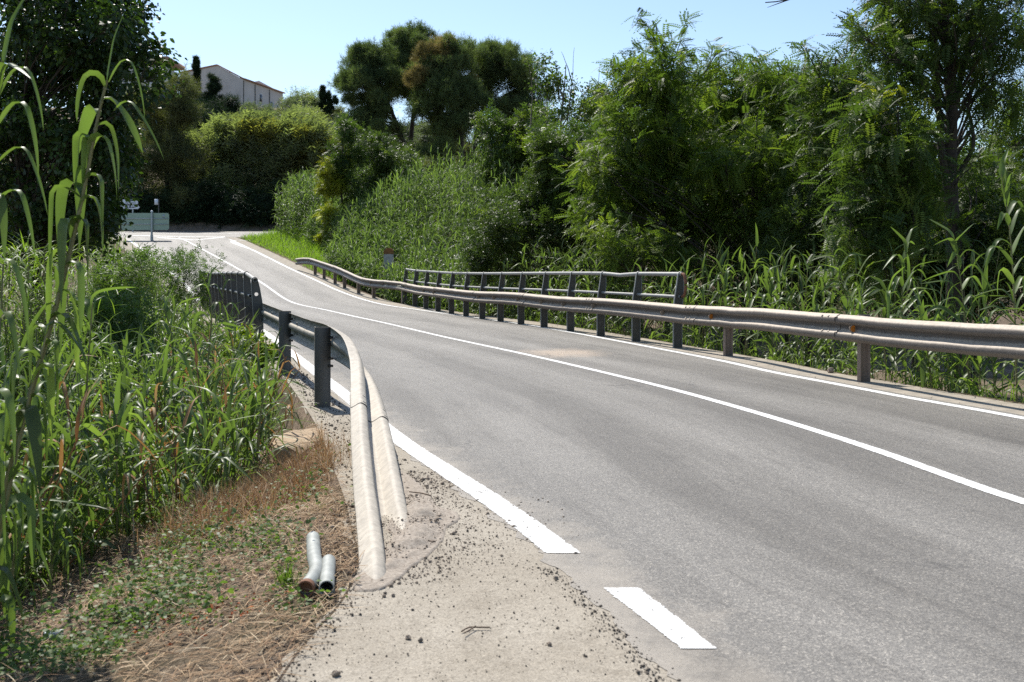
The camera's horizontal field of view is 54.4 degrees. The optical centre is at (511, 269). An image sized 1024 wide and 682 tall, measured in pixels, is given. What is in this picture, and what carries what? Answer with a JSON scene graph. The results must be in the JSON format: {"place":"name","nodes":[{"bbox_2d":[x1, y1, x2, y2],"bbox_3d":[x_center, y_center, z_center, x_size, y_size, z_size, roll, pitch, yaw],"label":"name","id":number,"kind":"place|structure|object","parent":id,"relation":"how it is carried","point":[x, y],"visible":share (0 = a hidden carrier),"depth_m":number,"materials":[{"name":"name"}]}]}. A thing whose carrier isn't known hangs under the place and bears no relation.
{"place":"outdoors","nodes":[
{"label":"outdoors","id":0,"kind":"place"},
{"bbox_2d":[115,231,278,236],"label":"crossing road","id":1,"kind":"structure","parent":0,"point":[178,233],"depth_m":66.56,"materials":[{"name":"grey asphalt"}]},
{"bbox_2d":[0,106,1023,681],"bbox_3d":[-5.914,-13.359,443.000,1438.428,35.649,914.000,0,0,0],"label":"ground","id":2,"kind":"structure","parent":0,"point":[166,666],"depth_m":4.43,"materials":[{"name":"soil"}]},
{"bbox_2d":[0,0,47,559],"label":"giant reed","id":3,"kind":"object","parent":2,"relation":"on","point":[7,395],"visible":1,"depth_m":3.88,"materials":[{"name":"green plant"}]},
{"bbox_2d":[1,478,72,625],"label":"giant reed","id":4,"kind":"object","parent":2,"relation":"on","point":[22,549],"visible":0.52,"depth_m":4.51,"materials":[{"name":"green plant"}]},
{"bbox_2d":[0,320,87,647],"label":"giant reed","id":5,"kind":"object","parent":2,"relation":"on","point":[29,415],"visible":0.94,"depth_m":4.12,"materials":[{"name":"green plant"}]},
{"bbox_2d":[16,499,88,608],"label":"giant reed","id":6,"kind":"object","parent":2,"relation":"on","point":[55,521],"visible":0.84,"depth_m":4.80,"materials":[{"name":"green plant"}]},
{"bbox_2d":[0,231,144,455],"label":"bamboo clump","id":7,"kind":"object","parent":2,"relation":"on","point":[27,284],"visible":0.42,"depth_m":8.98,"materials":[{"name":"green plant"}]},
{"bbox_2d":[37,422,117,575],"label":"giant reed","id":8,"kind":"object","parent":2,"relation":"on","point":[90,524],"visible":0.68,"depth_m":5.32,"materials":[{"name":"green plant"}]},
{"bbox_2d":[0,14,162,623],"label":"giant reed","id":9,"kind":"object","parent":2,"relation":"on","point":[83,142],"visible":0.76,"depth_m":4.36,"materials":[{"name":"green plant"}]},
{"bbox_2d":[0,226,170,355],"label":"reed bed","id":10,"kind":"object","parent":2,"relation":"on","point":[70,277],"visible":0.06,"depth_m":43.76,"materials":[{"name":"green plant"}]},
{"bbox_2d":[0,0,187,363],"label":"poplar tree","id":11,"kind":"object","parent":2,"relation":"on","point":[54,46],"visible":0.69,"depth_m":17.28,"materials":[{"name":"green plant"}]},
{"bbox_2d":[55,287,134,539],"bbox_3d":[-2.594,0.964,6.185,0.446,1.716,0.359,0,0,0],"label":"giant reed","id":12,"kind":"object","parent":2,"relation":"on","point":[89,309],"visible":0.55,"depth_m":6.19,"materials":[{"name":"green plant"}]},
{"bbox_2d":[35,281,163,408],"bbox_3d":[-6.241,1.715,15.084,1.811,3.117,3.253,0,0,-25],"label":"thicket","id":13,"kind":"object","parent":2,"relation":"on","point":[127,315],"visible":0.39,"depth_m":14.29,"materials":[{"name":"green plant"}]},
{"bbox_2d":[72,241,183,357],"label":"thicket","id":14,"kind":"object","parent":2,"relation":"on","point":[142,263],"visible":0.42,"depth_m":21.53,"materials":[{"name":"green plant"}]},
{"bbox_2d":[0,273,276,454],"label":"reed bed","id":15,"kind":"object","parent":2,"relation":"on","point":[198,326],"visible":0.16,"depth_m":16.99,"materials":[{"name":"green plant"}]},
{"bbox_2d":[115,165,169,212],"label":"shade bush","id":16,"kind":"object","parent":2,"relation":"on","point":[143,205],"visible":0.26,"depth_m":75.53,"materials":[{"name":"green plant"}]},
{"bbox_2d":[121,210,168,239],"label":"direction board","id":17,"kind":"object","parent":2,"relation":"on","point":[151,221],"visible":0.8,"depth_m":60.00,"materials":[{"name":"metal"}]},
{"bbox_2d":[4,320,301,575],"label":"dry reeds","id":18,"kind":"object","parent":2,"relation":"on","point":[153,414],"visible":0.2,"depth_m":6.19,"materials":[{"name":"green plant"}]},
{"bbox_2d":[0,255,326,604],"bbox_3d":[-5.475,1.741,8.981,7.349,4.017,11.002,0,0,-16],"label":"reed bed","id":19,"kind":"object","parent":2,"relation":"on","point":[131,412],"visible":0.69,"depth_m":6.83,"materials":[{"name":"green plant"}]},
{"bbox_2d":[119,61,215,212],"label":"pine tree","id":20,"kind":"object","parent":2,"relation":"on","point":[170,134],"visible":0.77,"depth_m":76.67,"materials":[{"name":"green plant"}]},
{"bbox_2d":[138,285,209,430],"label":"giant reed","id":21,"kind":"object","parent":2,"relation":"on","point":[167,313],"visible":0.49,"depth_m":8.81,"materials":[{"name":"green plant"}]},
{"bbox_2d":[143,175,215,225],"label":"shade bush","id":22,"kind":"object","parent":2,"relation":"on","point":[173,213],"visible":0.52,"depth_m":75.42,"materials":[{"name":"green plant"}]},
{"bbox_2d":[0,401,360,681],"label":"weeds","id":23,"kind":"object","parent":2,"relation":"on","point":[29,653],"visible":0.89,"depth_m":4.19,"materials":[{"name":"green plant"}]},
{"bbox_2d":[0,421,369,681],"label":"straw litter","id":24,"kind":"object","parent":2,"relation":"on","point":[308,622],"visible":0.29,"depth_m":4.31,"materials":[{"name":"brown plant"}]},
{"bbox_2d":[139,240,231,342],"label":"thicket","id":25,"kind":"object","parent":2,"relation":"on","point":[188,264],"visible":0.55,"depth_m":29.73,"materials":[{"name":"green plant"}]},
{"bbox_2d":[173,119,235,200],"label":"willow tree","id":26,"kind":"object","parent":2,"relation":"on","point":[201,136],"visible":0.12,"depth_m":80.00,"materials":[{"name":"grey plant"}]},
{"bbox_2d":[59,412,351,591],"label":"dry grass","id":27,"kind":"structure","parent":2,"relation":"on","point":[261,484],"depth_m":6.06,"materials":[{"name":"plant"}]},
{"bbox_2d":[120,527,295,654],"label":"fallen leaves","id":28,"kind":"object","parent":2,"relation":"on","point":[217,607],"visible":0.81,"depth_m":3.96,"materials":[{"name":"orange plant"}]},
{"bbox_2d":[178,265,242,417],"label":"giant reed","id":29,"kind":"object","parent":2,"relation":"on","point":[213,306],"visible":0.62,"depth_m":9.20,"materials":[{"name":"green plant"}]},
{"bbox_2d":[199,73,224,105],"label":"fir tree","id":30,"kind":"object","parent":2,"relation":"on","point":[213,85],"visible":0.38,"depth_m":125.32,"materials":[{"name":"green plant"}]},
{"bbox_2d":[175,169,258,229],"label":"shade bush","id":31,"kind":"object","parent":2,"relation":"on","point":[214,191],"visible":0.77,"depth_m":75.69,"materials":[{"name":"green plant"}]},
{"bbox_2d":[199,270,263,348],"bbox_3d":[-7.449,0.832,25.372,0.194,1.701,19.594,0,0,-20],"label":"bridge railing","id":32,"kind":"object","parent":2,"relation":"on","point":[242,289],"visible":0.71,"depth_m":19.04,"materials":[{"name":"metal"}]},
{"bbox_2d":[181,64,284,107],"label":"farmhouse","id":33,"kind":"object","parent":2,"relation":"on","point":[245,89],"visible":0.22,"depth_m":181.83,"materials":[{"name":"grey paint"}]},
{"bbox_2d":[197,103,278,207],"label":"willow tree","id":34,"kind":"object","parent":2,"relation":"on","point":[237,127],"visible":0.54,"depth_m":80.09,"materials":[{"name":"green plant"}]},
{"bbox_2d":[199,178,282,227],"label":"shade bush","id":35,"kind":"object","parent":2,"relation":"on","point":[248,197],"visible":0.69,"depth_m":75.51,"materials":[{"name":"green plant"}]},
{"bbox_2d":[211,322,278,373],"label":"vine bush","id":36,"kind":"object","parent":2,"relation":"on","point":[252,341],"visible":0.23,"depth_m":14.38,"materials":[{"name":"green plant"}]},
{"bbox_2d":[216,365,296,476],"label":"giant reed","id":37,"kind":"object","parent":2,"relation":"on","point":[260,432],"visible":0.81,"depth_m":7.01,"materials":[{"name":"green plant"}]},
{"bbox_2d":[229,106,310,202],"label":"willow tree","id":38,"kind":"object","parent":2,"relation":"on","point":[268,164],"visible":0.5,"depth_m":79.78,"materials":[{"name":"green plant"}]},
{"bbox_2d":[246,177,317,228],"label":"shade bush","id":39,"kind":"object","parent":2,"relation":"on","point":[267,214],"visible":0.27,"depth_m":75.60,"materials":[{"name":"green plant"}]},
{"bbox_2d":[268,555,310,588],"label":"grass tuft","id":40,"kind":"object","parent":2,"relation":"on","point":[286,576],"visible":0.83,"depth_m":4.23,"materials":[{"name":"green plant"}]},
{"bbox_2d":[272,427,323,471],"bbox_3d":[-1.641,1.647,7.689,0.422,0.767,0.699,0,0,-14],"label":"rock","id":41,"kind":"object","parent":2,"relation":"on","point":[277,442],"depth_m":7.55,"materials":[{"name":"beige stone"}]},
{"bbox_2d":[232,500,383,681],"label":"soil crumbs","id":42,"kind":"object","parent":2,"relation":"on","point":[309,607],"visible":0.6,"depth_m":3.77,"materials":[{"name":"soil"}]},
{"bbox_2d":[297,531,322,597],"bbox_3d":[-0.871,1.278,4.368,0.101,0.078,0.824,0,0,-9],"label":"bent pipe","id":43,"kind":"object","parent":2,"relation":"on","point":[315,564],"visible":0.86,"depth_m":4.21,"materials":[{"name":"grey plastic"}]},
{"bbox_2d":[241,222,382,284],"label":"bright grass","id":44,"kind":"structure","parent":2,"relation":"on","point":[272,239],"depth_m":54.62,"materials":[{"name":"green plant"}]},
{"bbox_2d":[280,112,346,200],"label":"willow tree","id":45,"kind":"object","parent":2,"relation":"on","point":[318,134],"visible":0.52,"depth_m":79.51,"materials":[{"name":"green plant"}]},
{"bbox_2d":[268,161,372,238],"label":"reed bed","id":46,"kind":"object","parent":2,"relation":"on","point":[302,188],"visible":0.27,"depth_m":59.03,"materials":[{"name":"green plant"}]},
{"bbox_2d":[319,554,335,595],"bbox_3d":[-0.772,1.276,4.171,0.062,0.069,0.401,0,0,-9],"label":"straight pipe","id":47,"kind":"object","parent":2,"relation":"on","point":[327,575],"visible":0.94,"depth_m":4.09,"materials":[{"name":"grey plastic"}]},
{"bbox_2d":[317,85,339,117],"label":"cypress tree","id":48,"kind":"object","parent":2,"relation":"on","point":[326,98],"visible":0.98,"depth_m":139.56,"materials":[{"name":"green plant"}]},
{"bbox_2d":[311,112,371,246],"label":"locust sapling","id":49,"kind":"object","parent":2,"relation":"on","point":[337,180],"visible":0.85,"depth_m":51.66,"materials":[{"name":"green plant"}]},
{"bbox_2d":[326,36,412,150],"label":"pine tree","id":50,"kind":"object","parent":2,"relation":"on","point":[367,80],"visible":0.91,"depth_m":72.25,"materials":[{"name":"green plant"}]},
{"bbox_2d":[340,121,425,217],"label":"glossy tree","id":51,"kind":"object","parent":2,"relation":"on","point":[383,158],"visible":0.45,"depth_m":53.26,"materials":[{"name":"green plant"}]},
{"bbox_2d":[112,237,676,681],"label":"concrete apron","id":52,"kind":"object","parent":2,"relation":"on","point":[474,651],"visible":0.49,"depth_m":3.68,"materials":[{"name":"beige concrete"}]},
{"bbox_2d":[261,303,407,579],"bbox_3d":[-4.891,1.058,18.623,0.767,1.085,30.443,0,0,-18],"label":"guardrail","id":53,"kind":"object","parent":52,"relation":"on","point":[378,491],"visible":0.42,"depth_m":6.63,"materials":[{"name":"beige metal"}]},
{"bbox_2d":[275,361,440,487],"bbox_3d":[-2.346,1.293,10.924,0.535,0.052,10.694,0,0,-18],"label":"kerb grit","id":54,"kind":"object","parent":52,"relation":"on","point":[303,379],"visible":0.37,"depth_m":8.93,"materials":[{"name":"grey gravel"}]},
{"bbox_2d":[351,470,460,591],"bbox_3d":[-0.415,1.295,5.250,1.090,0.092,2.700,0,0,0],"label":"dirt heap","id":55,"kind":"object","parent":52,"relation":"on","point":[396,568],"visible":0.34,"depth_m":4.78,"materials":[{"name":"beige soil"}]},
{"bbox_2d":[236,470,597,585],"bbox_3d":[-0.469,1.283,5.249,1.874,0.054,2.306,0,0,0],"label":"rubble grit","id":56,"kind":"object","parent":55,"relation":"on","point":[430,519],"visible":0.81,"depth_m":4.99,"materials":[{"name":"gravel"}]},
{"bbox_2d":[284,493,663,681],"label":"grit","id":57,"kind":"object","parent":52,"relation":"on","point":[421,639],"visible":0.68,"depth_m":3.80,"materials":[{"name":"grey gravel"}]},
{"bbox_2d":[537,567,680,681],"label":"asphalt crumbs","id":58,"kind":"object","parent":52,"relation":"on","point":[632,660],"visible":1,"depth_m":3.58,"materials":[{"name":"grey asphalt"}]},
{"bbox_2d":[380,17,438,160],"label":"pine tree","id":59,"kind":"object","parent":2,"relation":"on","point":[406,38],"visible":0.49,"depth_m":75.89,"materials":[{"name":"green plant"}]},
{"bbox_2d":[386,117,449,183],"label":"bush","id":60,"kind":"object","parent":2,"relation":"on","point":[420,130],"visible":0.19,"depth_m":84.23,"materials":[{"name":"green plant"}]},
{"bbox_2d":[407,209,481,307],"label":"undergrowth bush","id":61,"kind":"object","parent":2,"relation":"on","point":[440,229],"visible":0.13,"depth_m":41.81,"materials":[{"name":"green plant"}]},
{"bbox_2d":[400,30,496,167],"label":"pine tree","id":62,"kind":"object","parent":2,"relation":"on","point":[450,95],"visible":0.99,"depth_m":68.89,"materials":[{"name":"green plant"}]},
{"bbox_2d":[299,132,634,330],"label":"reed bed","id":63,"kind":"object","parent":2,"relation":"on","point":[358,257],"visible":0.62,"depth_m":44.99,"materials":[{"name":"green plant"}]},
{"bbox_2d":[462,34,558,160],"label":"pine tree","id":64,"kind":"object","parent":2,"relation":"on","point":[500,64],"visible":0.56,"depth_m":72.49,"materials":[{"name":"green plant"}]},
{"bbox_2d":[463,98,571,212],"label":"broadleaf tree","id":65,"kind":"object","parent":2,"relation":"on","point":[503,135],"visible":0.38,"depth_m":46.15,"materials":[{"name":"green plant"}]},
{"bbox_2d":[451,116,631,324],"bbox_3d":[1.059,-0.863,29.846,5.830,7.672,4.415,0,0,0],"label":"laurel tree","id":66,"kind":"object","parent":2,"relation":"on","point":[499,231],"visible":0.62,"depth_m":29.48,"materials":[{"name":"green plant"}]},
{"bbox_2d":[402,268,686,347],"bbox_3d":[-0.503,0.810,26.153,0.194,1.745,20.546,0,0,-19],"label":"bridge railing","id":67,"kind":"object","parent":2,"relation":"on","point":[679,295],"visible":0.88,"depth_m":21.74,"materials":[{"name":"metal"}]},
{"bbox_2d":[522,49,609,284],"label":"sparse tree","id":68,"kind":"object","parent":2,"relation":"on","point":[546,86],"visible":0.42,"depth_m":39.92,"materials":[{"name":"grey plant"}]},
{"bbox_2d":[528,208,617,324],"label":"undergrowth bush","id":69,"kind":"object","parent":2,"relation":"on","point":[552,241],"visible":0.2,"depth_m":29.95,"materials":[{"name":"green plant"}]},
{"bbox_2d":[552,79,665,318],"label":"background tree","id":70,"kind":"object","parent":2,"relation":"on","point":[588,105],"visible":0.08,"depth_m":39.20,"materials":[{"name":"green plant"}]},
{"bbox_2d":[583,211,683,333],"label":"undergrowth bush","id":71,"kind":"object","parent":2,"relation":"on","point":[639,263],"visible":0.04,"depth_m":27.83,"materials":[{"name":"green plant"}]},
{"bbox_2d":[531,50,737,347],"bbox_3d":[4.226,-1.410,28.897,7.459,9.868,4.185,0,0,0],"label":"locust tree","id":72,"kind":"object","parent":2,"relation":"on","point":[559,150],"visible":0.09,"depth_m":28.51,"materials":[{"name":"green plant"}]},
{"bbox_2d":[572,202,707,301],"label":"locust bush","id":73,"kind":"object","parent":2,"relation":"on","point":[618,247],"visible":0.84,"depth_m":21.23,"materials":[{"name":"green plant"}]},
{"bbox_2d":[295,258,1023,381],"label":"guardrail","id":74,"kind":"object","parent":2,"relation":"on","point":[864,331],"visible":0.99,"depth_m":13.01,"materials":[{"name":"metal"}]},
{"bbox_2d":[550,7,769,341],"bbox_3d":[3.381,-1.708,24.303,4.818,9.383,4.226,0,0,-39],"label":"locust tree","id":75,"kind":"object","parent":2,"relation":"on","point":[644,87],"visible":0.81,"depth_m":23.37,"materials":[{"name":"green plant"}]},
{"bbox_2d":[553,107,839,355],"bbox_3d":[4.463,-0.319,22.935,7.070,7.105,3.828,0,0,0],"label":"locust tree","id":76,"kind":"object","parent":2,"relation":"on","point":[763,161],"visible":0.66,"depth_m":22.70,"materials":[{"name":"green plant"}]},
{"bbox_2d":[643,201,752,346],"bbox_3d":[4.674,0.469,24.613,3.180,5.341,2.848,0,0,-34],"label":"undergrowth bush","id":77,"kind":"object","parent":2,"relation":"on","point":[709,243],"visible":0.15,"depth_m":24.15,"materials":[{"name":"green plant"}]},
{"bbox_2d":[392,223,1023,402],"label":"reed bed","id":78,"kind":"object","parent":2,"relation":"on","point":[791,296],"visible":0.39,"depth_m":16.95,"materials":[{"name":"green plant"}]},
{"bbox_2d":[705,247,749,350],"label":"giant reed","id":79,"kind":"object","parent":2,"relation":"on","point":[725,279],"visible":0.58,"depth_m":16.50,"materials":[{"name":"green plant"}]},
{"bbox_2d":[679,37,784,354],"bbox_3d":[6.049,-1.412,27.068,4.089,9.937,3.985,0,0,0],"label":"locust tree","id":80,"kind":"object","parent":2,"relation":"on","point":[727,79],"visible":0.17,"depth_m":26.48,"materials":[{"name":"green plant"}]},
{"bbox_2d":[694,197,796,337],"bbox_3d":[5.755,0.742,23.721,3.028,5.174,2.798,0,0,0],"label":"undergrowth bush","id":81,"kind":"object","parent":2,"relation":"on","point":[737,242],"visible":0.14,"depth_m":23.36,"materials":[{"name":"green plant"}]},
{"bbox_2d":[753,264,789,362],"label":"giant reed","id":82,"kind":"object","parent":2,"relation":"on","point":[769,286],"visible":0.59,"depth_m":15.38,"materials":[{"name":"green plant"}]},
{"bbox_2d":[715,44,848,362],"bbox_3d":[7.022,-1.139,25.611,4.158,9.404,3.976,0,0,0],"label":"locust tree","id":83,"kind":"object","parent":2,"relation":"on","point":[772,106],"visible":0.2,"depth_m":25.13,"materials":[{"name":"green plant"}]},
{"bbox_2d":[749,191,849,366],"bbox_3d":[6.139,0.820,21.121,2.317,4.859,3.092,0,0,21],"label":"undergrowth bush","id":84,"kind":"object","parent":2,"relation":"on","point":[802,246],"visible":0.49,"depth_m":20.47,"materials":[{"name":"green plant"}]},
{"bbox_2d":[756,15,884,366],"bbox_3d":[6.896,-1.048,21.523,3.259,8.891,3.347,0,0,0],"label":"locust tree","id":85,"kind":"object","parent":2,"relation":"on","point":[835,89],"visible":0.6,"depth_m":21.11,"materials":[{"name":"green plant"}]},
{"bbox_2d":[809,203,881,372],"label":"giant reed","id":86,"kind":"object","parent":2,"relation":"on","point":[843,298],"visible":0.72,"depth_m":13.79,"materials":[{"name":"green plant"}]},
{"bbox_2d":[788,70,972,384],"bbox_3d":[5.936,-0.155,16.101,2.897,6.320,3.083,0,0,0],"label":"locust tree","id":87,"kind":"object","parent":2,"relation":"on","point":[890,179],"visible":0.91,"depth_m":15.62,"materials":[{"name":"green plant"}]},
{"bbox_2d":[862,267,918,380],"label":"giant reed","id":88,"kind":"object","parent":2,"relation":"on","point":[887,292],"visible":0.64,"depth_m":11.88,"materials":[{"name":"green plant"}]},
{"bbox_2d":[765,0,1023,393],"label":"locust tree","id":89,"kind":"object","parent":2,"relation":"on","point":[962,50],"visible":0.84,"depth_m":17.21,"materials":[{"name":"green plant"}]},
{"bbox_2d":[873,226,937,382],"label":"giant reed","id":90,"kind":"object","parent":2,"relation":"on","point":[903,257],"visible":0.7,"depth_m":12.49,"materials":[{"name":"green plant"}]},
{"bbox_2d":[860,220,965,384],"bbox_3d":[7.765,1.002,19.266,2.081,4.711,3.299,0,0,20],"label":"undergrowth bush","id":91,"kind":"object","parent":2,"relation":"on","point":[927,275],"visible":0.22,"depth_m":18.68,"materials":[{"name":"green plant"}]},
{"bbox_2d":[896,311,961,390],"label":"giant reed","id":92,"kind":"object","parent":2,"relation":"on","point":[923,364],"visible":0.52,"depth_m":11.06,"materials":[{"name":"green plant"}]},
{"bbox_2d":[898,132,1023,390],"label":"locust tree","id":93,"kind":"object","parent":2,"relation":"on","point":[1013,189],"visible":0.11,"depth_m":19.10,"materials":[{"name":"green plant"}]},
{"bbox_2d":[916,191,1006,380],"bbox_3d":[8.959,0.902,19.384,3.037,5.276,2.055,0,0,-41],"label":"undergrowth bush","id":94,"kind":"object","parent":2,"relation":"on","point":[967,293],"visible":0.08,"depth_m":19.08,"materials":[{"name":"green plant"}]},
{"bbox_2d":[920,219,1008,393],"bbox_3d":[4.992,0.496,10.984,0.933,2.139,0.391,0,0,13],"label":"giant reed","id":95,"kind":"object","parent":2,"relation":"on","point":[953,242],"visible":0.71,"depth_m":10.99,"materials":[{"name":"green plant"}]},
{"bbox_2d":[916,70,1023,382],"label":"tree","id":96,"kind":"object","parent":2,"relation":"on","point":[1015,143],"visible":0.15,"depth_m":21.82,"materials":[{"name":"green plant"}]},
{"bbox_2d":[955,180,1023,323],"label":"undergrowth bush","id":97,"kind":"object","parent":2,"relation":"on","point":[1018,254],"visible":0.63,"depth_m":17.04,"materials":[{"name":"green plant"}]},
{"bbox_2d":[973,148,1023,401],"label":"giant reed","id":98,"kind":"object","parent":2,"relation":"on","point":[1005,179],"visible":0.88,"depth_m":10.20,"materials":[{"name":"green plant"}]},
{"bbox_2d":[0,0,1023,160],"label":"sky","id":99,"kind":"structure","parent":0,"point":[280,45],"materials":[{"name":"blue"}]},
{"bbox_2d":[123,237,1023,681],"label":"road","id":100,"kind":"structure","parent":0,"point":[751,547],"depth_m":6.02,"materials":[{"name":"grey asphalt"}]},
{"bbox_2d":[128,240,579,552],"bbox_3d":[-10.553,-0.220,32.585,2.000,3.102,60.101,0,0,-23],"label":"edge line","id":101,"kind":"object","parent":100,"relation":"on","point":[547,544],"visible":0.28,"depth_m":5.84,"materials":[{"name":"paint"}]},
{"bbox_2d":[180,238,1023,503],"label":"line","id":102,"kind":"object","parent":100,"relation":"on","point":[987,489],"visible":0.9,"depth_m":8.03,"materials":[{"name":"paint"}]},
{"bbox_2d":[227,237,1023,414],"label":"kerb","id":103,"kind":"structure","parent":100,"relation":"on","point":[998,405],"depth_m":13.56,"materials":[{"name":"concrete"}]},
{"bbox_2d":[229,239,1023,418],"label":"edge line","id":104,"kind":"object","parent":100,"relation":"on","point":[931,401],"visible":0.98,"depth_m":12.67,"materials":[{"name":"paint"}]},
{"bbox_2d":[605,588,715,647],"bbox_3d":[0.549,1.297,3.739,0.159,0.001,0.727,0,0,-18],"label":"road marking","id":105,"kind":"object","parent":100,"relation":"on","point":[662,619],"visible":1,"depth_m":3.70,"materials":[{"name":"paint"}]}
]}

